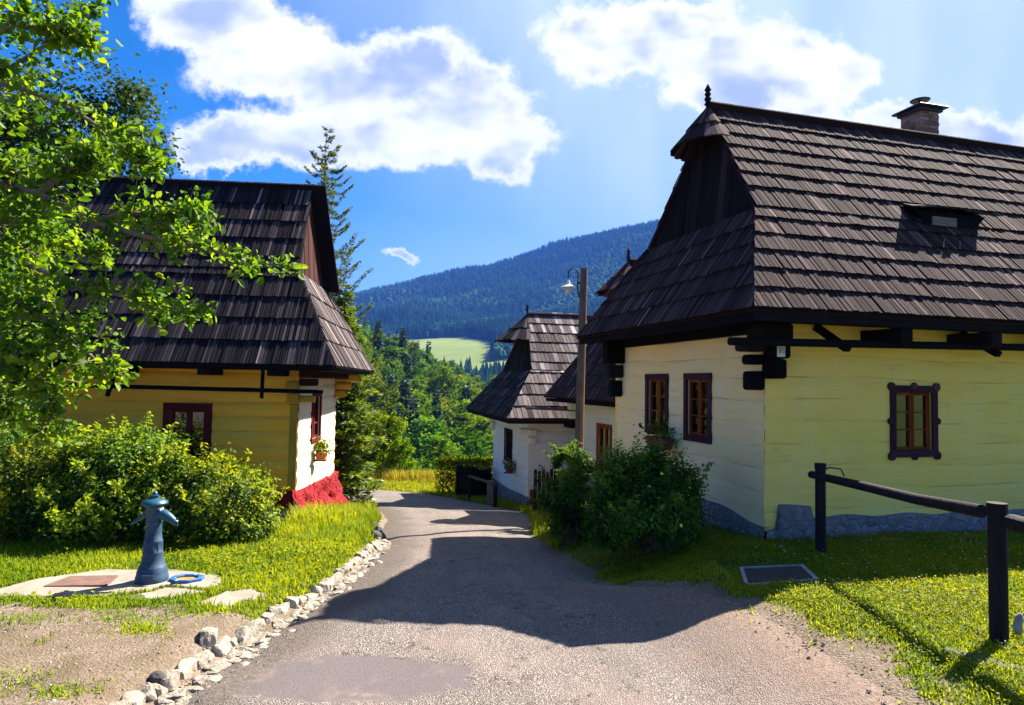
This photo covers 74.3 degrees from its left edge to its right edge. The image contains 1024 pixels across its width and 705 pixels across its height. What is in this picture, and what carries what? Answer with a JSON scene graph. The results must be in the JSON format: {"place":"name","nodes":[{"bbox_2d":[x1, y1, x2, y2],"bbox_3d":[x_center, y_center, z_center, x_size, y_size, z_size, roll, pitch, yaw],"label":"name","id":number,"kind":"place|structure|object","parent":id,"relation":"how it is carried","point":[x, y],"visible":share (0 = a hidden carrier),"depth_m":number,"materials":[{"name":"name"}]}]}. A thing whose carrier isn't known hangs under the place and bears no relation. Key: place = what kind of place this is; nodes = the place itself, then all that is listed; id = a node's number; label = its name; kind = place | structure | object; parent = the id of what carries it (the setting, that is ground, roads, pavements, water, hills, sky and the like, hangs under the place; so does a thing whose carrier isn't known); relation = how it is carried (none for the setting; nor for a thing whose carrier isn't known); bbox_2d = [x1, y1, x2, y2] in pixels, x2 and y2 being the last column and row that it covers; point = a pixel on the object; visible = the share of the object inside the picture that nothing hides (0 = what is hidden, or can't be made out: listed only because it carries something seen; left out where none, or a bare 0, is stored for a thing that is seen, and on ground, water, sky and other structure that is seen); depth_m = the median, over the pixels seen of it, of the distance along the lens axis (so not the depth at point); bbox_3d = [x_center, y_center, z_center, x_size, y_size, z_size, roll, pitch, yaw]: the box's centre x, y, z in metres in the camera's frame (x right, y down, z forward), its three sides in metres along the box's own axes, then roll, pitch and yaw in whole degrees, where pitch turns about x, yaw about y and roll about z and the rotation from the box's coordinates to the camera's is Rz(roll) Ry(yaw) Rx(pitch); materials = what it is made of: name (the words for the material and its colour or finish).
{"place":"outdoors","nodes":[
{"label":"outdoors","id":0,"kind":"place"},
{"bbox_2d":[0,507,380,639],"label":"verge grass","id":1,"kind":"structure","parent":0,"point":[10,563],"depth_m":6.99,"materials":[{"name":"plant"}]},
{"bbox_2d":[367,466,492,483],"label":"dry grass","id":2,"kind":"structure","parent":0,"point":[420,477],"depth_m":27.02,"materials":[{"name":"plant"}]},
{"bbox_2d":[341,468,527,495],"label":"meadow grass","id":3,"kind":"structure","parent":0,"point":[403,486],"depth_m":25.97,"materials":[{"name":"plant"}]},
{"bbox_2d":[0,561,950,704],"bbox_3d":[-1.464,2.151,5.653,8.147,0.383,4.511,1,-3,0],"label":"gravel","id":4,"kind":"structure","parent":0,"point":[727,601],"depth_m":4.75,"materials":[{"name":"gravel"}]},
{"bbox_2d":[373,255,624,369],"bbox_3d":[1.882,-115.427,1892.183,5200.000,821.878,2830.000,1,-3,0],"label":"meadow","id":5,"kind":"structure","parent":0,"point":[463,349],"depth_m":963.40,"materials":[{"name":"plant"}]},
{"bbox_2d":[337,218,659,386],"bbox_3d":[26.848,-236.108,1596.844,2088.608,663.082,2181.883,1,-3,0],"label":"mountain forest","id":6,"kind":"object","parent":5,"relation":"on","point":[532,279],"visible":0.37,"depth_m":1693.12,"materials":[{"name":"plant"}]},
{"bbox_2d":[0,483,1023,704],"bbox_3d":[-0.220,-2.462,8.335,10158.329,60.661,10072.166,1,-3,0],"label":"ground","id":7,"kind":"structure","parent":0,"point":[188,633],"depth_m":4.83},
{"bbox_2d":[0,420,62,527],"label":"leafy shrub","id":8,"kind":"object","parent":7,"relation":"on","point":[9,441],"visible":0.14,"depth_m":8.73,"materials":[{"name":"green plant"}]},
{"bbox_2d":[0,48,108,173],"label":"ash tree","id":9,"kind":"object","parent":7,"relation":"on","point":[37,125],"visible":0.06,"depth_m":19.80,"materials":[{"name":"green plant"}]},
{"bbox_2d":[0,422,126,541],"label":"leafy shrub","id":10,"kind":"object","parent":7,"relation":"on","point":[27,464],"visible":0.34,"depth_m":7.91,"materials":[{"name":"green plant"}]},
{"bbox_2d":[1,43,189,178],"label":"ash tree","id":11,"kind":"object","parent":7,"relation":"on","point":[126,101],"visible":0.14,"depth_m":18.82,"materials":[{"name":"green plant"}]},
{"bbox_2d":[0,569,205,597],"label":"stone slab","id":12,"kind":"structure","parent":7,"relation":"on","point":[124,580],"depth_m":5.98,"materials":[{"name":"concrete"}]},
{"bbox_2d":[44,575,117,586],"bbox_3d":[-3.861,2.065,6.103,0.530,0.023,0.307,1,-3,-4],"label":"cover plate","id":13,"kind":"object","parent":12,"relation":"on","point":[91,581],"visible":1,"depth_m":6.06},
{"bbox_2d":[130,491,178,584],"bbox_3d":[-3.262,1.673,6.166,0.388,0.810,0.278,-1,-3,38],"label":"water pump","id":14,"kind":"object","parent":12,"relation":"on","point":[152,569],"visible":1,"depth_m":6.12,"materials":[{"name":"metal"}]},
{"bbox_2d":[10,410,220,547],"bbox_3d":[-4.775,1.530,8.290,2.424,1.654,2.429,1,-3,0],"label":"leafy shrub","id":15,"kind":"object","parent":7,"relation":"on","point":[123,455],"visible":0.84,"depth_m":7.77,"materials":[{"name":"green plant"}]},
{"bbox_2d":[121,690,146,704],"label":"edge stone","id":16,"kind":"object","parent":7,"relation":"on","point":[136,697],"visible":0.92,"depth_m":4.09,"materials":[{"name":"stone"}]},
{"bbox_2d":[0,0,307,446],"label":"fruit tree","id":17,"kind":"object","parent":7,"relation":"on","point":[92,159],"visible":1,"depth_m":4.30,"materials":[{"name":"green plant"}]},
{"bbox_2d":[148,670,166,683],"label":"dark stone","id":18,"kind":"object","parent":7,"relation":"on","point":[157,676],"visible":0.87,"depth_m":4.32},
{"bbox_2d":[139,587,205,598],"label":"stone slab","id":19,"kind":"structure","parent":7,"relation":"on","point":[164,591],"depth_m":5.86,"materials":[{"name":"concrete"}]},
{"bbox_2d":[0,174,374,518],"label":"log cottage","id":20,"kind":"structure","parent":7,"relation":"on","point":[238,378],"depth_m":10.93,"materials":[{"name":"brown"}]},
{"bbox_2d":[162,403,212,462],"bbox_3d":[-5.192,1.358,10.821,0.757,1.100,0.110,1,-3,-5],"label":"window","id":21,"kind":"structure","parent":20,"relation":"in","point":[194,419],"depth_m":10.84,"materials":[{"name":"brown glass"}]},
{"bbox_2d":[297,394,321,450],"bbox_3d":[-4.049,1.179,12.347,0.965,1.131,1.083,1,-3,-5],"label":"window","id":22,"kind":"structure","parent":20,"relation":"in","point":[314,412],"depth_m":12.61,"materials":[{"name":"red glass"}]},
{"bbox_2d":[313,435,336,461],"bbox_3d":[-3.458,1.759,12.331,0.568,0.504,0.568,3,-3,-36],"label":"flower box","id":23,"kind":"object","parent":20,"relation":"attached to","point":[321,454],"visible":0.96,"depth_m":12.20,"materials":[{"name":"ceramic"}]},
{"bbox_2d":[172,574,220,590],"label":"stone slab","id":24,"kind":"structure","parent":7,"relation":"on","point":[211,579],"depth_m":6.10,"materials":[{"name":"concrete"}]},
{"bbox_2d":[169,574,204,583],"bbox_3d":[-2.990,2.099,6.209,0.287,0.072,0.224,1,-3,-6],"label":"drain basin","id":25,"kind":"object","parent":24,"relation":"on","point":[183,578],"visible":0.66,"depth_m":6.20,"materials":[{"name":"blue metal"}]},
{"bbox_2d":[118,441,289,548],"bbox_3d":[-3.818,1.746,8.407,1.861,1.327,2.035,1,-3,0],"label":"leafy shrub","id":26,"kind":"object","parent":7,"relation":"on","point":[244,500],"visible":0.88,"depth_m":8.01,"materials":[{"name":"green plant"}]},
{"bbox_2d":[199,627,217,649],"bbox_3d":[-2.252,2.132,5.009,0.132,0.170,0.213,-1,-11,-29],"label":"block stone","id":27,"kind":"object","parent":7,"relation":"on","point":[208,638],"visible":0.76,"depth_m":4.93,"materials":[{"name":"stone"}]},
{"bbox_2d":[201,589,266,606],"bbox_3d":[-2.386,2.139,5.802,0.407,0.086,0.530,0,-3,18],"label":"stepping stone","id":28,"kind":"object","parent":7,"relation":"on","point":[229,596],"visible":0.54,"depth_m":5.82,"materials":[{"name":"stone"}]},
{"bbox_2d":[279,497,370,523],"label":"tall grass","id":29,"kind":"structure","parent":7,"relation":"on","point":[316,510],"depth_m":9.92,"materials":[{"name":"plant"}]},
{"bbox_2d":[296,281,389,505],"bbox_3d":[-4.202,1.117,16.197,2.579,5.756,2.647,3,-3,-34],"label":"spruce tree","id":30,"kind":"object","parent":7,"relation":"on","point":[347,477],"visible":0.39,"depth_m":16.05,"materials":[{"name":"green plant"}]},
{"bbox_2d":[299,126,405,468],"bbox_3d":[-4.662,-0.852,17.178,4.025,10.010,4.010,1,-3,0],"label":"spruce tree","id":31,"kind":"object","parent":7,"relation":"on","point":[324,177],"visible":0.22,"depth_m":17.33,"materials":[{"name":"green plant"}]},
{"bbox_2d":[334,420,390,471],"bbox_3d":[-6.705,4.019,28.322,3.120,2.767,2.947,1,-3,0],"label":"leafy shrub","id":32,"kind":"object","parent":7,"relation":"on","point":[375,455],"visible":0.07,"depth_m":27.99,"materials":[{"name":"green plant"}]},
{"bbox_2d":[371,319,384,357],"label":"spruce tree","id":33,"kind":"object","parent":7,"relation":"on","point":[378,341],"visible":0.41,"depth_m":217.57,"materials":[{"name":"green plant"}]},
{"bbox_2d":[361,365,395,406],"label":"broadleaf tree","id":34,"kind":"object","parent":7,"relation":"on","point":[371,398],"visible":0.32,"depth_m":148.49,"materials":[{"name":"green plant"}]},
{"bbox_2d":[369,350,398,386],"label":"broadleaf tree","id":35,"kind":"object","parent":7,"relation":"on","point":[385,370],"visible":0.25,"depth_m":167.60,"materials":[{"name":"green plant"}]},
{"bbox_2d":[355,410,416,474],"bbox_3d":[-5.536,3.960,28.716,3.106,3.085,3.212,1,-3,0],"label":"leafy shrub","id":36,"kind":"object","parent":7,"relation":"on","point":[400,452],"visible":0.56,"depth_m":28.17,"materials":[{"name":"green plant"}]},
{"bbox_2d":[380,344,402,371],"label":"broadleaf tree","id":37,"kind":"object","parent":7,"relation":"on","point":[392,352],"visible":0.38,"depth_m":200.79,"materials":[{"name":"green plant"}]},
{"bbox_2d":[380,356,404,378],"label":"broadleaf tree","id":38,"kind":"object","parent":7,"relation":"on","point":[392,362],"visible":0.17,"depth_m":173.57,"materials":[{"name":"green plant"}]},
{"bbox_2d":[371,384,414,431],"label":"broadleaf tree","id":39,"kind":"object","parent":7,"relation":"on","point":[390,409],"visible":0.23,"depth_m":122.58,"materials":[{"name":"green plant"}]},
{"bbox_2d":[382,370,409,398],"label":"broadleaf tree","id":40,"kind":"object","parent":7,"relation":"on","point":[397,378],"visible":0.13,"depth_m":164.30,"materials":[{"name":"green plant"}]},
{"bbox_2d":[396,326,407,350],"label":"spruce tree","id":41,"kind":"object","parent":7,"relation":"on","point":[403,340],"visible":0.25,"depth_m":224.97,"materials":[{"name":"green plant"}]},
{"bbox_2d":[397,378,414,413],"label":"spruce tree","id":42,"kind":"object","parent":7,"relation":"on","point":[404,392],"visible":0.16,"depth_m":125.41,"materials":[{"name":"green plant"}]},
{"bbox_2d":[403,352,412,384],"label":"spruce tree","id":43,"kind":"object","parent":7,"relation":"on","point":[408,364],"visible":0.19,"depth_m":178.42,"materials":[{"name":"green plant"}]},
{"bbox_2d":[404,395,422,439],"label":"spruce tree","id":44,"kind":"object","parent":7,"relation":"on","point":[414,405],"visible":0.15,"depth_m":109.76,"materials":[{"name":"green plant"}]},
{"bbox_2d":[397,388,431,418],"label":"broadleaf tree","id":45,"kind":"object","parent":7,"relation":"on","point":[420,398],"visible":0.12,"depth_m":140.93,"materials":[{"name":"green plant"}]},
{"bbox_2d":[399,364,430,389],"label":"broadleaf tree","id":46,"kind":"object","parent":7,"relation":"on","point":[412,376],"visible":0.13,"depth_m":169.40,"materials":[{"name":"green plant"}]},
{"bbox_2d":[407,374,433,397],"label":"broadleaf tree","id":47,"kind":"object","parent":7,"relation":"on","point":[418,387],"visible":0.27,"depth_m":162.06,"materials":[{"name":"green plant"}]},
{"bbox_2d":[408,450,447,472],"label":"broadleaf tree","id":48,"kind":"object","parent":7,"relation":"on","point":[425,458],"visible":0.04,"depth_m":79.43,"materials":[{"name":"green plant"}]},
{"bbox_2d":[404,402,452,438],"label":"broadleaf tree","id":49,"kind":"object","parent":7,"relation":"on","point":[429,411],"visible":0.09,"depth_m":114.28,"materials":[{"name":"green plant"}]},
{"bbox_2d":[398,414,462,462],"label":"broadleaf tree","id":50,"kind":"object","parent":7,"relation":"on","point":[416,443],"visible":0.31,"depth_m":96.80,"materials":[{"name":"green plant"}]},
{"bbox_2d":[413,393,451,424],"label":"broadleaf tree","id":51,"kind":"object","parent":7,"relation":"on","point":[444,417],"visible":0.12,"depth_m":147.76,"materials":[{"name":"green plant"}]},
{"bbox_2d":[420,367,448,395],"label":"broadleaf tree","id":52,"kind":"object","parent":7,"relation":"on","point":[432,374],"visible":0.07,"depth_m":181.91,"materials":[{"name":"green plant"}]},
{"bbox_2d":[430,389,442,421],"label":"spruce tree","id":53,"kind":"object","parent":7,"relation":"on","point":[436,400],"visible":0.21,"depth_m":138.10,"materials":[{"name":"green plant"}]},
{"bbox_2d":[280,488,595,550],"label":"roadside grass","id":54,"kind":"structure","parent":7,"relation":"on","point":[539,525],"depth_m":13.61,"materials":[{"name":"plant"}]},
{"bbox_2d":[416,435,465,471],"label":"broadleaf tree","id":55,"kind":"object","parent":7,"relation":"on","point":[441,449],"visible":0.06,"depth_m":67.78,"materials":[{"name":"green plant"}]},
{"bbox_2d":[424,368,458,398],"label":"broadleaf tree","id":56,"kind":"object","parent":7,"relation":"on","point":[435,384],"visible":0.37,"depth_m":164.81,"materials":[{"name":"green plant"}]},
{"bbox_2d":[438,395,459,415],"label":"broadleaf tree","id":57,"kind":"object","parent":7,"relation":"on","point":[446,401],"visible":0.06,"depth_m":152.94,"materials":[{"name":"green plant"}]},
{"bbox_2d":[445,424,468,454],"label":"broadleaf tree","id":58,"kind":"object","parent":7,"relation":"on","point":[453,433],"visible":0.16,"depth_m":102.81,"materials":[{"name":"green plant"}]},
{"bbox_2d":[442,410,476,431],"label":"broadleaf tree","id":59,"kind":"object","parent":7,"relation":"on","point":[458,417],"visible":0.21,"depth_m":121.93,"materials":[{"name":"green plant"}]},
{"bbox_2d":[433,454,492,493],"bbox_3d":[-1.302,4.289,23.436,2.876,1.540,0.907,1,-3,-12],"label":"clipped hedge","id":60,"kind":"object","parent":7,"relation":"on","point":[484,462],"visible":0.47,"depth_m":23.19,"materials":[{"name":"green plant"}]},
{"bbox_2d":[445,384,480,415],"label":"broadleaf tree","id":61,"kind":"object","parent":7,"relation":"on","point":[472,391],"visible":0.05,"depth_m":158.18,"materials":[{"name":"green plant"}]},
{"bbox_2d":[446,396,480,423],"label":"broadleaf tree","id":62,"kind":"object","parent":7,"relation":"on","point":[458,408],"visible":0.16,"depth_m":139.23,"materials":[{"name":"green plant"}]},
{"bbox_2d":[458,382,472,418],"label":"spruce tree","id":63,"kind":"object","parent":7,"relation":"on","point":[464,390],"visible":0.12,"depth_m":146.89,"materials":[{"name":"green plant"}]},
{"bbox_2d":[448,430,492,469],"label":"broadleaf tree","id":64,"kind":"object","parent":7,"relation":"on","point":[468,450],"visible":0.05,"depth_m":72.09,"materials":[{"name":"green plant"}]},
{"bbox_2d":[453,424,492,468],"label":"broadleaf tree","id":65,"kind":"object","parent":7,"relation":"on","point":[464,432],"visible":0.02,"depth_m":85.35,"materials":[{"name":"green plant"}]},
{"bbox_2d":[456,465,492,496],"bbox_3d":[-1.232,4.288,22.218,1.495,1.243,0.075,3,-4,-42],"label":"picket fence","id":66,"kind":"object","parent":7,"relation":"on","point":[477,486],"visible":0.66,"depth_m":22.16,"materials":[{"name":"wood"}]},
{"bbox_2d":[457,414,492,454],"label":"broadleaf tree","id":67,"kind":"object","parent":7,"relation":"on","point":[481,424],"visible":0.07,"depth_m":106.95,"materials":[{"name":"green plant"}]},
{"bbox_2d":[0,579,978,704],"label":"sparse grass","id":68,"kind":"structure","parent":7,"relation":"on","point":[134,629],"depth_m":5.15,"materials":[{"name":"plant"}]},
{"bbox_2d":[487,480,493,504],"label":"gate pillar","id":69,"kind":"structure","parent":7,"relation":"on","point":[489,493],"depth_m":18.99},
{"bbox_2d":[465,304,592,505],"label":"log cottage","id":70,"kind":"structure","parent":7,"relation":"on","point":[523,414],"depth_m":19.82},
{"bbox_2d":[502,457,516,473],"bbox_3d":[-0.077,3.309,19.845,0.525,0.467,0.996,2,-3,-13],"label":"flower box","id":71,"kind":"object","parent":70,"relation":"attached to","point":[509,468],"visible":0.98,"depth_m":19.73,"materials":[{"name":"green plant"}]},
{"bbox_2d":[504,424,528,460],"bbox_3d":[0.334,2.854,20.848,0.965,1.240,1.327,2,-3,-13],"label":"window","id":72,"kind":"structure","parent":70,"relation":"in","point":[508,433],"depth_m":20.90,"materials":[{"name":"brown glass"}]},
{"bbox_2d":[533,468,583,512],"bbox_3d":[1.097,3.211,15.559,1.276,1.081,0.075,2,-3,-18],"label":"picket fence","id":73,"kind":"object","parent":7,"relation":"on","point":[535,505],"visible":0.26,"depth_m":15.41,"materials":[{"name":"wood"}]},
{"bbox_2d":[530,445,604,547],"bbox_3d":[0.857,1.955,9.176,1.258,1.399,1.106,1,-3,0],"label":"leafy shrub","id":74,"kind":"object","parent":7,"relation":"on","point":[563,494],"visible":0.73,"depth_m":9.05,"materials":[{"name":"green plant"}]},
{"bbox_2d":[543,438,592,509],"bbox_3d":[0.969,2.249,11.694,0.909,1.523,0.891,0,-3,12],"label":"leafy shrub","id":75,"kind":"object","parent":7,"relation":"on","point":[563,453],"visible":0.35,"depth_m":11.63,"materials":[{"name":"green plant"}]},
{"bbox_2d":[560,268,587,505],"bbox_3d":[1.121,0.913,12.552,0.512,4.996,0.310,1,-3,0],"label":"lamp post","id":76,"kind":"object","parent":7,"relation":"on","point":[580,398],"visible":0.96,"depth_m":12.55,"materials":[{"name":"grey wood"}]},
{"bbox_2d":[581,432,714,553],"bbox_3d":[1.547,1.629,7.766,1.510,1.449,1.583,1,-3,0],"label":"leafy shrub","id":77,"kind":"object","parent":7,"relation":"on","point":[672,515],"visible":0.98,"depth_m":7.45,"materials":[{"name":"green plant"}]},
{"bbox_2d":[543,248,764,506],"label":"log cottage","id":78,"kind":"structure","parent":7,"relation":"on","point":[599,416],"depth_m":15.87,"materials":[{"name":"white"}]},
{"bbox_2d":[596,423,611,477],"bbox_3d":[2.137,2.342,15.529,0.095,1.400,0.855,2,-3,-16],"label":"window","id":79,"kind":"structure","parent":78,"relation":"in","point":[603,437],"depth_m":15.71,"materials":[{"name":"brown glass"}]},
{"bbox_2d":[739,564,819,584],"bbox_3d":[2.474,2.218,6.388,0.740,0.329,0.560,1,-3,0],"label":"drain hatch","id":80,"kind":"object","parent":7,"relation":"on","point":[760,574],"visible":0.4,"depth_m":6.40,"materials":[{"name":"metal"}]},
{"bbox_2d":[575,84,1023,539],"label":"log cottage","id":81,"kind":"structure","parent":7,"relation":"on","point":[791,299],"depth_m":8.53,"materials":[{"name":"brown"}]},
{"bbox_2d":[644,374,668,433],"bbox_3d":[2.640,0.792,10.390,0.965,1.147,0.959,2,-3,-16],"label":"window","id":82,"kind":"structure","parent":81,"relation":"in","point":[659,388],"depth_m":10.29,"materials":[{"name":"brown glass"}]},
{"bbox_2d":[633,420,686,449],"bbox_3d":[2.182,1.165,9.741,0.524,0.483,1.353,2,-3,-16],"label":"flower box","id":83,"kind":"object","parent":81,"relation":"attached to","point":[667,439],"visible":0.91,"depth_m":9.75,"materials":[{"name":"green plant"}]},
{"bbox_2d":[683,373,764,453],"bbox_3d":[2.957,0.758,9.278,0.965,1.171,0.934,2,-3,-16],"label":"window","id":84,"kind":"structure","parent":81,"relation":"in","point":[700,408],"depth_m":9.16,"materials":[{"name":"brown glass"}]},
{"bbox_2d":[887,382,941,460],"bbox_3d":[4.959,0.850,8.367,0.800,0.955,0.099,2,-3,-16],"label":"window","id":85,"kind":"structure","parent":81,"relation":"in","point":[908,421],"depth_m":8.38,"materials":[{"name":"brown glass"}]},
{"bbox_2d":[808,463,1023,645],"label":"rail fence","id":86,"kind":"object","parent":7,"relation":"on","point":[1000,521],"visible":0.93,"depth_m":4.67,"materials":[{"name":"paint"}]},
{"bbox_2d":[941,647,1023,674],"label":"kerb slab","id":87,"kind":"structure","parent":7,"relation":"on","point":[975,656],"depth_m":4.29,"materials":[{"name":"stone"}]},
{"bbox_2d":[1012,612,1022,635],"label":"white stone","id":88,"kind":"object","parent":7,"relation":"on","point":[1017,625],"visible":0.98,"depth_m":4.76,"materials":[{"name":"stone"}]},
{"bbox_2d":[0,0,1023,296],"label":"sky","id":89,"kind":"structure","parent":0,"point":[470,132],"materials":[{"name":"blue"}]},
{"bbox_2d":[184,488,904,704],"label":"road","id":90,"kind":"structure","parent":0,"point":[457,602],"depth_m":5.13,"materials":[{"name":"asphalt"}]},
{"bbox_2d":[137,682,156,701],"bbox_3d":[-2.275,2.135,4.210,0.124,0.128,0.098,-11,9,3],"label":"edge stone","id":91,"kind":"object","parent":90,"relation":"on","point":[147,689],"visible":0.66,"depth_m":4.19,"materials":[{"name":"stone"}]},
{"bbox_2d":[152,683,168,696],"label":"edge stone","id":92,"kind":"object","parent":90,"relation":"on","point":[160,689],"visible":0.45,"depth_m":4.26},
{"bbox_2d":[160,675,177,692],"bbox_3d":[-2.226,2.157,4.356,0.131,0.134,0.101,-6,-10,6],"label":"edge stone","id":93,"kind":"object","parent":90,"relation":"on","point":[170,682],"visible":0.61,"depth_m":4.33,"materials":[{"name":"stone"}]},
{"bbox_2d":[164,669,180,681],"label":"edge stone","id":94,"kind":"object","parent":90,"relation":"on","point":[176,673],"visible":0.27,"depth_m":4.47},
{"bbox_2d":[176,657,197,678],"bbox_3d":[-2.223,2.176,4.596,0.107,0.158,0.230,0,3,1],"label":"edge stone","id":95,"kind":"object","parent":90,"relation":"on","point":[187,667],"visible":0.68,"depth_m":4.58,"materials":[{"name":"stone"}]},
{"bbox_2d":[192,651,209,669],"bbox_3d":[-2.182,2.186,4.739,0.100,0.133,0.157,2,3,-4],"label":"edge stone","id":96,"kind":"object","parent":90,"relation":"on","point":[202,658],"visible":0.59,"depth_m":4.71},
{"bbox_2d":[211,635,231,656],"bbox_3d":[-2.152,2.195,5.001,0.100,0.147,0.263,-30,9,-6],"label":"edge stone","id":97,"kind":"object","parent":90,"relation":"on","point":[222,647],"visible":0.72,"depth_m":4.94,"materials":[{"name":"stone"}]},
{"bbox_2d":[235,626,250,642],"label":"edge stone","id":98,"kind":"object","parent":90,"relation":"on","point":[242,633],"visible":0.56,"depth_m":5.23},
{"bbox_2d":[246,620,264,634],"bbox_3d":[-2.078,2.228,5.399,0.126,0.153,0.249,-6,3,7],"label":"edge stone","id":99,"kind":"object","parent":90,"relation":"on","point":[256,625],"visible":0.49,"depth_m":5.38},
{"bbox_2d":[261,612,274,623],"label":"edge stone","id":100,"kind":"object","parent":90,"relation":"on","point":[268,617],"visible":0.62,"depth_m":5.61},
{"bbox_2d":[284,596,298,608],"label":"edge stone","id":101,"kind":"object","parent":90,"relation":"on","point":[293,601],"visible":0.6,"depth_m":6.01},
{"bbox_2d":[308,585,322,595],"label":"edge stone","id":102,"kind":"object","parent":90,"relation":"on","point":[318,589],"visible":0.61,"depth_m":6.42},
{"bbox_2d":[468,475,496,506],"bbox_3d":[-0.876,4.144,19.280,0.098,1.186,2.657,2,-3,-20],"label":"hand rail","id":103,"kind":"object","parent":90,"relation":"on","point":[470,477],"visible":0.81,"depth_m":18.87,"materials":[{"name":"grey wood"}]},
{"bbox_2d":[559,522,1023,704],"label":"lawn grass","id":104,"kind":"structure","parent":0,"point":[975,619],"depth_m":5.89,"materials":[{"name":"plant"}]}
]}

